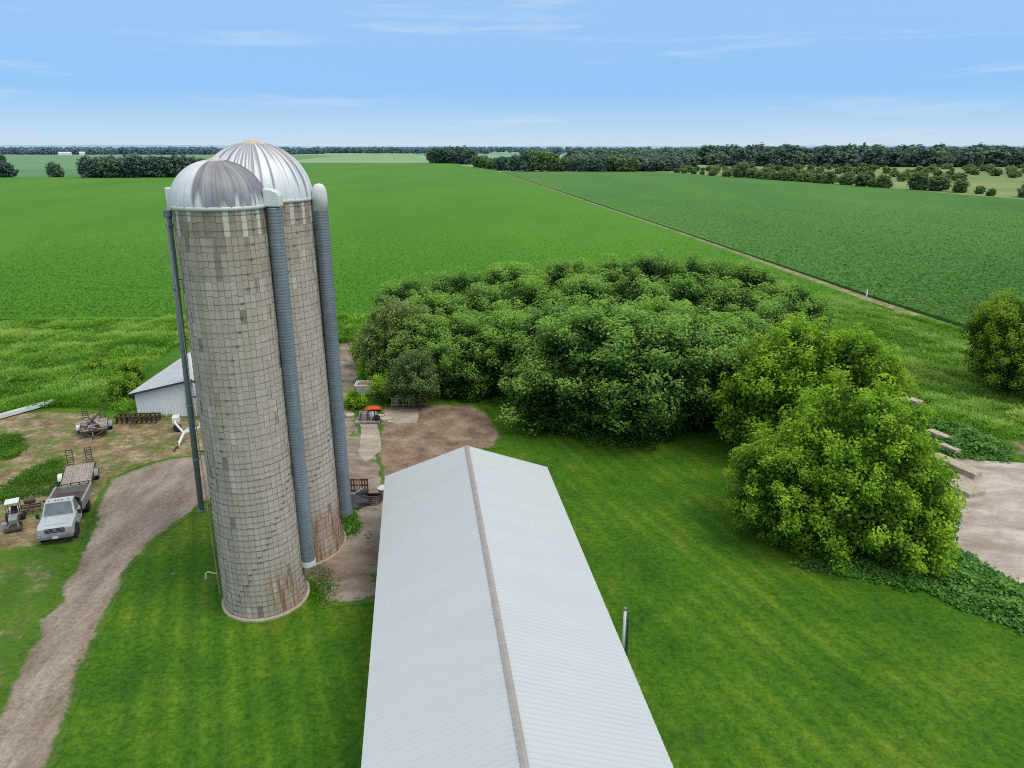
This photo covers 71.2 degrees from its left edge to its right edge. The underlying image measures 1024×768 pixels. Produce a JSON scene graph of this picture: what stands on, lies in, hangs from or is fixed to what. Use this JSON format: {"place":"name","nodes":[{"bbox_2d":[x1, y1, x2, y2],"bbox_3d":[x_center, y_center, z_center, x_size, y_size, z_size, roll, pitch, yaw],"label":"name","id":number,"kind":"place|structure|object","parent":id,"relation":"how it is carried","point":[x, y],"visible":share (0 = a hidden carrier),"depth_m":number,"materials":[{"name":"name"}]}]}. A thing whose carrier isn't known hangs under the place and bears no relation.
{"place":"outdoors","nodes":[
{"label":"outdoors","id":0,"kind":"place"},
{"bbox_2d":[0,432,30,460],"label":"tall grass","id":1,"kind":"structure","parent":0,"point":[7,440],"depth_m":55.10,"materials":[{"name":"plant"}]},
{"bbox_2d":[0,547,65,695],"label":"grass verge","id":2,"kind":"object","parent":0,"point":[29,579],"depth_m":36.95,"materials":[{"name":"plant"}]},
{"bbox_2d":[0,455,67,503],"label":"tall grass","id":3,"kind":"structure","parent":0,"point":[43,472],"depth_m":49.27,"materials":[{"name":"plant"}]},
{"bbox_2d":[14,169,80,176],"bbox_3d":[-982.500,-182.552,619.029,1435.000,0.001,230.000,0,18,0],"label":"field","id":4,"kind":"structure","parent":0,"point":[36,172],"depth_m":611.09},
{"bbox_2d":[0,410,203,554],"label":"dirt yard","id":5,"kind":"structure","parent":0,"point":[118,448],"depth_m":54.60,"materials":[{"name":"soil"}]},
{"bbox_2d":[1,497,25,532],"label":"tractor","id":6,"kind":"object","parent":5,"relation":"on","point":[11,517],"visible":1,"depth_m":43.50,"materials":[{"name":"grey paint"}]},
{"bbox_2d":[0,399,53,418],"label":"grain auger","id":7,"kind":"object","parent":5,"relation":"on","point":[16,411],"visible":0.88,"depth_m":61.94,"materials":[{"name":"white paint"}]},
{"bbox_2d":[35,482,92,542],"bbox_3d":[-27.236,7.685,43.560,2.344,2.136,5.373,-6,19,-18],"label":"pickup truck","id":8,"kind":"object","parent":5,"relation":"on","point":[63,507],"visible":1,"depth_m":42.37,"materials":[{"name":"paint"}]},
{"bbox_2d":[57,446,99,486],"bbox_3d":[-29.501,6.138,48.435,2.430,1.752,5.424,-8,20,-24],"label":"flatbed trailer","id":9,"kind":"object","parent":5,"relation":"on","point":[78,474],"visible":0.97,"depth_m":49.27,"materials":[{"name":"wood"}]},
{"bbox_2d":[76,404,112,442],"bbox_3d":[-33.482,3.229,57.173,2.530,1.752,4.524,-9,21,-26],"label":"flatbed trailer","id":10,"kind":"object","parent":5,"relation":"on","point":[106,421],"visible":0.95,"depth_m":57.33,"materials":[{"name":"metal"}]},
{"bbox_2d":[114,412,160,424],"bbox_3d":[-31.313,3.003,59.528,3.500,0.640,2.136,-1,18,-3],"label":"disc harrow","id":11,"kind":"object","parent":5,"relation":"on","point":[140,417],"visible":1,"depth_m":59.69,"materials":[{"name":"metal"}]},
{"bbox_2d":[0,453,210,767],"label":"driveway","id":12,"kind":"structure","parent":0,"point":[136,512],"depth_m":36.21,"materials":[{"name":"gravel"}]},
{"bbox_2d":[4,156,327,168],"bbox_3d":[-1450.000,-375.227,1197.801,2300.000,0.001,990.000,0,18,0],"label":"field","id":13,"kind":"structure","parent":0,"point":[35,162],"depth_m":1157.94,"materials":[{"name":"plant"}]},
{"bbox_2d":[306,341,384,607],"bbox_3d":[-13.108,2.939,60.765,7.206,0.001,53.065,-3,19,-8],"label":"concrete apron","id":14,"kind":"object","parent":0,"point":[353,562],"visible":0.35,"depth_m":41.56,"materials":[{"name":"concrete"}]},
{"bbox_2d":[212,139,352,568],"bbox_3d":[-12.600,-1.165,38.134,5.814,22.524,5.814,-16,24,-40],"label":"silo","id":15,"kind":"object","parent":14,"relation":"on","point":[309,262],"visible":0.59,"depth_m":36.72,"materials":[{"name":"concrete"}]},
{"bbox_2d":[307,561,341,608],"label":"tall grass","id":16,"kind":"structure","parent":14,"relation":"on","point":[326,583],"depth_m":37.61,"materials":[{"name":"plant"}]},
{"bbox_2d":[343,388,367,410],"bbox_3d":[-13.868,1.278,63.034,2.328,1.724,2.291,-13,23,-35],"label":"shrub","id":17,"kind":"object","parent":14,"relation":"on","point":[352,400],"visible":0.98,"depth_m":62.78,"materials":[{"name":"green plant"}]},
{"bbox_2d":[351,487,371,509],"bbox_3d":[-10.350,7.440,46.073,2.631,0.780,1.750,-7,20,-19],"label":"tarp bundle","id":18,"kind":"object","parent":14,"relation":"on","point":[358,501],"visible":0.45,"depth_m":45.89,"materials":[{"name":"grey paint"}]},
{"bbox_2d":[354,410,380,423],"bbox_3d":[-12.125,2.597,60.108,2.130,1.083,1.300,-2,18,-5],"label":"engine block","id":19,"kind":"object","parent":14,"relation":"on","point":[367,417],"depth_m":59.81,"materials":[{"name":"grey metal"}]},
{"bbox_2d":[358,424,381,461],"bbox_3d":[-11.149,4.504,56.032,1.752,0.001,7.832,-4,19,-11],"label":"broken concrete","id":20,"kind":"object","parent":14,"relation":"on","point":[370,446],"visible":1,"depth_m":56.03,"materials":[{"name":"concrete"}]},
{"bbox_2d":[336,311,369,342],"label":"tall grass","id":21,"kind":"structure","parent":0,"point":[347,324],"depth_m":89.63,"materials":[{"name":"plant"}]},
{"bbox_2d":[342,509,364,537],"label":"tall grass","id":22,"kind":"structure","parent":0,"point":[351,521],"depth_m":43.58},
{"bbox_2d":[290,153,428,162],"bbox_3d":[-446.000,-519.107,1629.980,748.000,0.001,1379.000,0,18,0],"label":"field","id":23,"kind":"structure","parent":0,"point":[372,158],"depth_m":1342.02,"materials":[{"name":"plant"}]},
{"bbox_2d":[375,403,501,479],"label":"bare soil","id":24,"kind":"structure","parent":0,"point":[436,430],"depth_m":57.40,"materials":[{"name":"soil"}]},
{"bbox_2d":[384,409,418,423],"bbox_3d":[-9.411,2.780,61.210,2.975,0.001,3.386,-3,19,-10],"label":"broken concrete","id":25,"kind":"object","parent":24,"relation":"on","point":[405,416],"visible":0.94,"depth_m":61.43,"materials":[{"name":"concrete"}]},
{"bbox_2d":[383,346,441,404],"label":"willow tree","id":26,"kind":"object","parent":24,"relation":"on","point":[422,383],"visible":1,"depth_m":61.89,"materials":[{"name":"green plant"}]},
{"bbox_2d":[0,163,883,320],"bbox_3d":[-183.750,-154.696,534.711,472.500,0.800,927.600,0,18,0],"label":"crop field","id":27,"kind":"structure","parent":0,"point":[378,200],"depth_m":191.26,"materials":[{"name":"plant"}]},
{"bbox_2d":[0,158,18,176],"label":"tree","id":28,"kind":"object","parent":27,"relation":"on","point":[7,169],"visible":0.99,"depth_m":521.05,"materials":[{"name":"green plant"}]},
{"bbox_2d":[75,155,102,177],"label":"tree","id":29,"kind":"object","parent":27,"relation":"on","point":[86,169],"visible":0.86,"depth_m":513.48,"materials":[{"name":"green plant"}]},
{"bbox_2d":[92,154,125,177],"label":"tree","id":30,"kind":"object","parent":27,"relation":"on","point":[106,166],"visible":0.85,"depth_m":512.09,"materials":[{"name":"green plant"}]},
{"bbox_2d":[118,153,148,177],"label":"tree","id":31,"kind":"object","parent":27,"relation":"on","point":[132,167],"visible":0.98,"depth_m":513.17,"materials":[{"name":"green plant"}]},
{"bbox_2d":[147,154,173,177],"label":"tree","id":32,"kind":"object","parent":27,"relation":"on","point":[163,166],"visible":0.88,"depth_m":517.51,"materials":[{"name":"green plant"}]},
{"bbox_2d":[2,314,929,418],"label":"rough pasture","id":33,"kind":"structure","parent":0,"point":[170,357],"depth_m":72.59,"materials":[{"name":"plant"}]},
{"bbox_2d":[0,320,154,400],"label":"weed patch","id":34,"kind":"object","parent":33,"relation":"on","point":[19,388],"visible":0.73,"depth_m":77.33,"materials":[{"name":"green plant"}]},
{"bbox_2d":[0,313,188,412],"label":"tall grass","id":35,"kind":"structure","parent":33,"relation":"on","point":[162,338],"depth_m":78.45,"materials":[{"name":"plant"}]},
{"bbox_2d":[96,383,123,402],"bbox_3d":[-36.059,0.862,64.282,2.291,1.724,2.328,-15,24,-38],"label":"shrub","id":36,"kind":"object","parent":33,"relation":"on","point":[108,396],"visible":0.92,"depth_m":63.93,"materials":[{"name":"green plant"}]},
{"bbox_2d":[104,371,144,396],"bbox_3d":[-35.461,0.102,65.427,3.321,2.428,3.345,0,18,0],"label":"shrub","id":37,"kind":"object","parent":33,"relation":"on","point":[128,384],"visible":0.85,"depth_m":64.89,"materials":[{"name":"green plant"}]},
{"bbox_2d":[113,356,146,378],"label":"shrub","id":38,"kind":"object","parent":33,"relation":"on","point":[133,365],"visible":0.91,"depth_m":69.96,"materials":[{"name":"green plant"}]},
{"bbox_2d":[127,351,196,415],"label":"shed","id":39,"kind":"structure","parent":33,"relation":"on","point":[163,392],"depth_m":60.92,"materials":[{"name":"white metal"}]},
{"bbox_2d":[364,273,453,330],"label":"grove tree","id":40,"kind":"object","parent":33,"relation":"on","point":[395,291],"visible":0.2,"depth_m":78.45,"materials":[{"name":"green plant"}]},
{"bbox_2d":[421,265,491,316],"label":"grove tree","id":41,"kind":"object","parent":33,"relation":"on","point":[446,284],"visible":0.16,"depth_m":80.90,"materials":[{"name":"green plant"}]},
{"bbox_2d":[525,256,596,292],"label":"grove tree","id":42,"kind":"object","parent":33,"relation":"on","point":[555,273],"visible":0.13,"depth_m":85.29,"materials":[{"name":"green plant"}]},
{"bbox_2d":[569,252,647,296],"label":"grove tree","id":43,"kind":"object","parent":33,"relation":"on","point":[608,270],"visible":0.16,"depth_m":84.47,"materials":[{"name":"green plant"}]},
{"bbox_2d":[613,249,695,288],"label":"grove tree","id":44,"kind":"object","parent":33,"relation":"on","point":[656,269],"visible":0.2,"depth_m":86.52,"materials":[{"name":"green plant"}]},
{"bbox_2d":[665,251,737,291],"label":"grove tree","id":45,"kind":"object","parent":33,"relation":"on","point":[711,270],"visible":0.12,"depth_m":86.14,"materials":[{"name":"green plant"}]},
{"bbox_2d":[720,259,794,302],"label":"grove tree","id":46,"kind":"object","parent":33,"relation":"on","point":[752,274],"visible":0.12,"depth_m":84.44,"materials":[{"name":"green plant"}]},
{"bbox_2d":[787,288,1023,410],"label":"tall grass","id":47,"kind":"structure","parent":33,"relation":"on","point":[955,388],"depth_m":81.13,"materials":[{"name":"plant"}]},
{"bbox_2d":[3,149,979,396],"bbox_3d":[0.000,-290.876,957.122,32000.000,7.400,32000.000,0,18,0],"label":"ground","id":48,"kind":"structure","parent":0,"point":[492,155],"depth_m":1792.81,"materials":[{"name":"plant"}]},
{"bbox_2d":[0,146,325,154],"bbox_3d":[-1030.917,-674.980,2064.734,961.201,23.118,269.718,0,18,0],"label":"woodland","id":49,"kind":"object","parent":48,"relation":"on","point":[48,150],"visible":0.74,"depth_m":1976.08,"materials":[{"name":"plant"}]},
{"bbox_2d":[323,146,479,153],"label":"woodland","id":50,"kind":"object","parent":48,"relation":"on","point":[414,150],"visible":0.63,"depth_m":2322.84,"materials":[{"name":"plant"}]},
{"bbox_2d":[516,151,536,170],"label":"hedgerow tree","id":51,"kind":"object","parent":48,"relation":"on","point":[522,161],"visible":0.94,"depth_m":662.38,"materials":[{"name":"green plant"}]},
{"bbox_2d":[532,150,555,170],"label":"hedgerow tree","id":52,"kind":"object","parent":48,"relation":"on","point":[543,163],"visible":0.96,"depth_m":662.83,"materials":[{"name":"green plant"}]},
{"bbox_2d":[591,154,611,170],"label":"hedgerow tree","id":53,"kind":"object","parent":48,"relation":"on","point":[599,163],"visible":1,"depth_m":659.57,"materials":[{"name":"green plant"}]},
{"bbox_2d":[567,153,689,170],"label":"woodland","id":54,"kind":"object","parent":48,"relation":"on","point":[657,162],"visible":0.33,"depth_m":670.71,"materials":[{"name":"green plant"}]},
{"bbox_2d":[479,146,964,154],"bbox_3d":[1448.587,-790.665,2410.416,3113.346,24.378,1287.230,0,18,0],"label":"woodland","id":55,"kind":"object","parent":48,"relation":"on","point":[555,150],"visible":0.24,"depth_m":2347.85,"materials":[{"name":"plant"}]},
{"bbox_2d":[550,142,1023,166],"bbox_3d":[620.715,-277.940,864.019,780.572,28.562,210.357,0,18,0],"label":"woodland","id":56,"kind":"object","parent":48,"relation":"on","point":[879,155],"visible":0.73,"depth_m":805.97,"materials":[{"name":"green plant"}]},
{"bbox_2d":[0,145,1022,148],"bbox_3d":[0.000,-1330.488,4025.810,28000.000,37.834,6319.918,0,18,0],"label":"hills","id":57,"kind":"structure","parent":0,"point":[223,147],"depth_m":5677.76,"materials":[{"name":"plant"}]},
{"bbox_2d":[0,144,1023,146],"bbox_3d":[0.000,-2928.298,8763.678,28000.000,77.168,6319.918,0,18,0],"label":"hills","id":58,"kind":"structure","parent":0,"point":[514,145],"depth_m":10241.69,"materials":[{"name":"plant"}]},
{"bbox_2d":[0,0,1023,144],"label":"sky","id":59,"kind":"structure","parent":0,"point":[188,72],"materials":[{"name":"blue"}]},
{"bbox_2d":[361,445,672,767],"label":"barn","id":60,"kind":"structure","parent":0,"point":[495,641],"depth_m":27.69,"materials":[{"name":"white metal"}]},
{"bbox_2d":[19,370,1023,767],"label":"lawn","id":61,"kind":"structure","parent":0,"point":[747,648],"depth_m":32.67,"materials":[{"name":"plant"}]},
{"bbox_2d":[163,157,315,622],"bbox_3d":[-12.624,0.804,33.453,4.362,21.769,4.321,14,23,37],"label":"silo","id":62,"kind":"object","parent":61,"relation":"on","point":[227,221],"visible":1,"depth_m":31.86,"materials":[{"name":"concrete"}]},
{"bbox_2d":[364,372,396,401],"bbox_3d":[-11.541,0.228,64.818,3.542,2.571,3.516,1,18,3],"label":"shrub","id":63,"kind":"object","parent":61,"relation":"on","point":[377,390],"visible":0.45,"depth_m":64.16,"materials":[{"name":"green plant"}]},
{"bbox_2d":[347,294,436,377],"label":"willow tree","id":64,"kind":"object","parent":61,"relation":"on","point":[392,315],"visible":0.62,"depth_m":66.63,"materials":[{"name":"green plant"}]},
{"bbox_2d":[373,313,454,382],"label":"grove tree","id":65,"kind":"object","parent":61,"relation":"on","point":[419,340],"visible":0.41,"depth_m":65.64,"materials":[{"name":"green plant"}]},
{"bbox_2d":[400,291,472,324],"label":"grove tree","id":66,"kind":"object","parent":61,"relation":"on","point":[438,307],"visible":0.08,"depth_m":70.68,"materials":[{"name":"green plant"}]},
{"bbox_2d":[420,309,481,392],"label":"grove tree","id":67,"kind":"object","parent":61,"relation":"on","point":[455,326],"visible":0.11,"depth_m":65.78,"materials":[{"name":"green plant"}]},
{"bbox_2d":[425,311,504,402],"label":"grove tree","id":68,"kind":"object","parent":61,"relation":"on","point":[454,365],"visible":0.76,"depth_m":64.28,"materials":[{"name":"green plant"}]},
{"bbox_2d":[433,282,516,324],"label":"grove tree","id":69,"kind":"object","parent":61,"relation":"on","point":[478,301],"visible":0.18,"depth_m":72.82,"materials":[{"name":"green plant"}]},
{"bbox_2d":[472,300,535,395],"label":"grove tree","id":70,"kind":"object","parent":61,"relation":"on","point":[505,306],"visible":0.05,"depth_m":67.52,"materials":[{"name":"green plant"}]},
{"bbox_2d":[468,310,542,399],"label":"grove tree","id":71,"kind":"object","parent":61,"relation":"on","point":[504,322],"visible":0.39,"depth_m":63.06,"materials":[{"name":"green plant"}]},
{"bbox_2d":[468,261,549,304],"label":"grove tree","id":72,"kind":"object","parent":61,"relation":"on","point":[502,274],"visible":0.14,"depth_m":81.62,"materials":[{"name":"green plant"}]},
{"bbox_2d":[480,273,556,314],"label":"grove tree","id":73,"kind":"object","parent":61,"relation":"on","point":[529,293],"visible":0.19,"depth_m":73.60,"materials":[{"name":"green plant"}]},
{"bbox_2d":[499,307,583,409],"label":"grove tree","id":74,"kind":"object","parent":61,"relation":"on","point":[521,347],"visible":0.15,"depth_m":61.91,"materials":[{"name":"green plant"}]},
{"bbox_2d":[524,296,592,345],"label":"grove tree","id":75,"kind":"object","parent":61,"relation":"on","point":[548,305],"visible":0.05,"depth_m":66.47,"materials":[{"name":"green plant"}]},
{"bbox_2d":[536,273,624,314],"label":"grove tree","id":76,"kind":"object","parent":61,"relation":"on","point":[578,289],"visible":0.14,"depth_m":72.22,"materials":[{"name":"green plant"}]},
{"bbox_2d":[495,299,673,437],"bbox_3d":[5.772,-1.443,57.377,14.195,10.763,10.909,1,18,2],"label":"grove tree","id":77,"kind":"object","parent":61,"relation":"on","point":[552,375],"visible":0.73,"depth_m":55.89,"materials":[{"name":"green plant"}]},
{"bbox_2d":[479,395,691,448],"bbox_3d":[5.568,3.049,59.701,19.790,0.620,9.498,6,19,19],"label":"weed patch","id":78,"kind":"object","parent":61,"relation":"on","point":[592,431],"visible":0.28,"depth_m":56.51,"materials":[{"name":"green plant"}]},
{"bbox_2d":[561,293,660,364],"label":"grove tree","id":79,"kind":"object","parent":61,"relation":"on","point":[616,306],"visible":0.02,"depth_m":61.80,"materials":[{"name":"green plant"}]},
{"bbox_2d":[563,305,716,446],"bbox_3d":[9.686,-0.868,56.216,11.698,10.408,12.010,3,19,8],"label":"grove tree","id":80,"kind":"object","parent":61,"relation":"on","point":[643,407],"visible":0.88,"depth_m":52.82,"materials":[{"name":"green plant"}]},
{"bbox_2d":[593,274,686,313],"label":"grove tree","id":81,"kind":"object","parent":61,"relation":"on","point":[638,287],"visible":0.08,"depth_m":72.84,"materials":[{"name":"green plant"}]},
{"bbox_2d":[611,294,702,414],"bbox_3d":[12.863,-2.518,62.012,11.614,9.866,11.861,6,19,16],"label":"grove tree","id":82,"kind":"object","parent":61,"relation":"on","point":[663,308],"visible":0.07,"depth_m":61.52,"materials":[{"name":"green plant"}]},
{"bbox_2d":[648,272,736,320],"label":"grove tree","id":83,"kind":"object","parent":61,"relation":"on","point":[692,293],"visible":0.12,"depth_m":71.59,"materials":[{"name":"green plant"}]},
{"bbox_2d":[634,299,753,433],"bbox_3d":[13.804,-1.552,58.151,11.545,10.475,11.973,15,24,38],"label":"grove tree","id":84,"kind":"object","parent":61,"relation":"on","point":[700,395],"visible":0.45,"depth_m":54.59,"materials":[{"name":"green plant"}]},
{"bbox_2d":[665,308,761,432],"bbox_3d":[16.596,-1.857,61.538,10.883,8.886,10.662,-10,21,-29],"label":"grove tree","id":85,"kind":"object","parent":61,"relation":"on","point":[715,315],"visible":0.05,"depth_m":58.07,"materials":[{"name":"green plant"}]},
{"bbox_2d":[694,311,761,391],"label":"grove tree","id":86,"kind":"object","parent":61,"relation":"on","point":[724,320],"visible":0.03,"depth_m":59.96,"materials":[{"name":"green plant"}]},
{"bbox_2d":[690,276,776,321],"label":"grove tree","id":87,"kind":"object","parent":61,"relation":"on","point":[736,298],"visible":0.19,"depth_m":71.19,"materials":[{"name":"green plant"}]},
{"bbox_2d":[724,311,789,384],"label":"grove tree","id":88,"kind":"object","parent":61,"relation":"on","point":[757,320],"visible":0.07,"depth_m":60.88,"materials":[{"name":"green plant"}]},
{"bbox_2d":[738,292,829,371],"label":"grove tree","id":89,"kind":"object","parent":61,"relation":"on","point":[775,317],"visible":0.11,"depth_m":67.64,"materials":[{"name":"green plant"}]},
{"bbox_2d":[722,422,849,559],"bbox_3d":[16.102,5.973,41.779,7.392,6.487,8.018,9,20,25],"label":"boxelder tree","id":90,"kind":"object","parent":61,"relation":"on","point":[767,470],"visible":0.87,"depth_m":40.20,"materials":[{"name":"green plant"}]},
{"bbox_2d":[751,279,838,332],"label":"grove tree","id":91,"kind":"object","parent":61,"relation":"on","point":[798,303],"visible":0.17,"depth_m":76.92,"materials":[{"name":"green plant"}]},
{"bbox_2d":[708,308,920,452],"bbox_3d":[22.235,0.061,52.691,15.414,10.880,10.761,0,18,0],"label":"boxelder tree","id":92,"kind":"object","parent":61,"relation":"on","point":[770,379],"visible":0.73,"depth_m":50.83,"materials":[{"name":"green plant"}]},
{"bbox_2d":[788,546,896,583],"bbox_3d":[18.472,9.889,39.351,5.892,0.469,3.206,9,20,25],"label":"weed patch","id":93,"kind":"object","parent":61,"relation":"on","point":[870,565],"visible":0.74,"depth_m":39.06,"materials":[{"name":"green plant"}]},
{"bbox_2d":[777,371,968,578],"bbox_3d":[20.401,4.546,40.863,10.298,9.839,11.291,-6,19,-16],"label":"boxelder tree","id":94,"kind":"object","parent":61,"relation":"on","point":[868,482],"visible":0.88,"depth_m":38.56,"materials":[{"name":"green plant"}]},
{"bbox_2d":[829,303,991,387],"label":"weed patch","id":95,"kind":"object","parent":61,"relation":"on","point":[909,338],"visible":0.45,"depth_m":84.62,"materials":[{"name":"green plant"}]},
{"bbox_2d":[876,546,1023,634],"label":"weed patch","id":96,"kind":"object","parent":61,"relation":"on","point":[965,591],"visible":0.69,"depth_m":37.03,"materials":[{"name":"green plant"}]},
{"bbox_2d":[929,453,982,479],"bbox_3d":[31.950,5.883,51.430,1.174,0.450,3.680,-7,20,-21],"label":"concrete block","id":97,"kind":"object","parent":61,"relation":"on","point":[967,470],"depth_m":50.72,"materials":[{"name":"concrete"}]},
{"bbox_2d":[904,381,1023,440],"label":"tall grass","id":98,"kind":"structure","parent":61,"relation":"on","point":[977,414],"depth_m":60.74,"materials":[{"name":"plant"}]},
{"bbox_2d":[922,418,1020,462],"bbox_3d":[35.628,3.954,56.265,6.341,1.133,9.120,0,18,0],"label":"weed patch","id":99,"kind":"object","parent":61,"relation":"on","point":[977,440],"visible":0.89,"depth_m":54.77,"materials":[{"name":"green plant"}]},
{"bbox_2d":[958,287,1023,397],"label":"ash tree","id":100,"kind":"object","parent":61,"relation":"on","point":[997,350],"visible":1,"depth_m":65.10,"materials":[{"name":"green plant"}]},
{"bbox_2d":[482,168,978,335],"bbox_3d":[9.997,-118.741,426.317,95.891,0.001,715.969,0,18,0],"label":"farm track","id":101,"kind":"structure","parent":0,"point":[884,304],"depth_m":133.58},
{"bbox_2d":[503,172,1023,328],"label":"crop field","id":102,"kind":"structure","parent":0,"point":[650,192],"depth_m":223.31,"materials":[{"name":"plant"}]},
{"bbox_2d":[655,167,1023,198],"bbox_3d":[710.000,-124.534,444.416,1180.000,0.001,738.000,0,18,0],"label":"meadow","id":103,"kind":"structure","parent":0,"point":[1004,185],"depth_m":458.34,"materials":[{"name":"plant"}]},
{"bbox_2d":[679,163,1023,182],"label":"scrub","id":104,"kind":"object","parent":103,"relation":"on","point":[971,169],"visible":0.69,"depth_m":612.72,"materials":[{"name":"green plant"}]},
{"bbox_2d":[906,170,930,189],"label":"bush","id":105,"kind":"object","parent":103,"relation":"on","point":[917,180],"visible":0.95,"depth_m":378.13,"materials":[{"name":"green plant"}]},
{"bbox_2d":[925,175,952,190],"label":"bush","id":106,"kind":"object","parent":103,"relation":"on","point":[939,183],"visible":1,"depth_m":368.46,"materials":[{"name":"green plant"}]},
{"bbox_2d":[954,458,1023,583],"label":"concrete feedlot","id":107,"kind":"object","parent":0,"point":[991,532],"visible":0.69,"depth_m":44.48,"materials":[{"name":"concrete"}]},
{"bbox_2d":[943,478,985,498],"bbox_3d":[30.363,7.011,48.120,1.615,0.400,2.075,-7,20,-21],"label":"concrete block","id":108,"kind":"object","parent":107,"relation":"on","point":[969,490],"depth_m":47.59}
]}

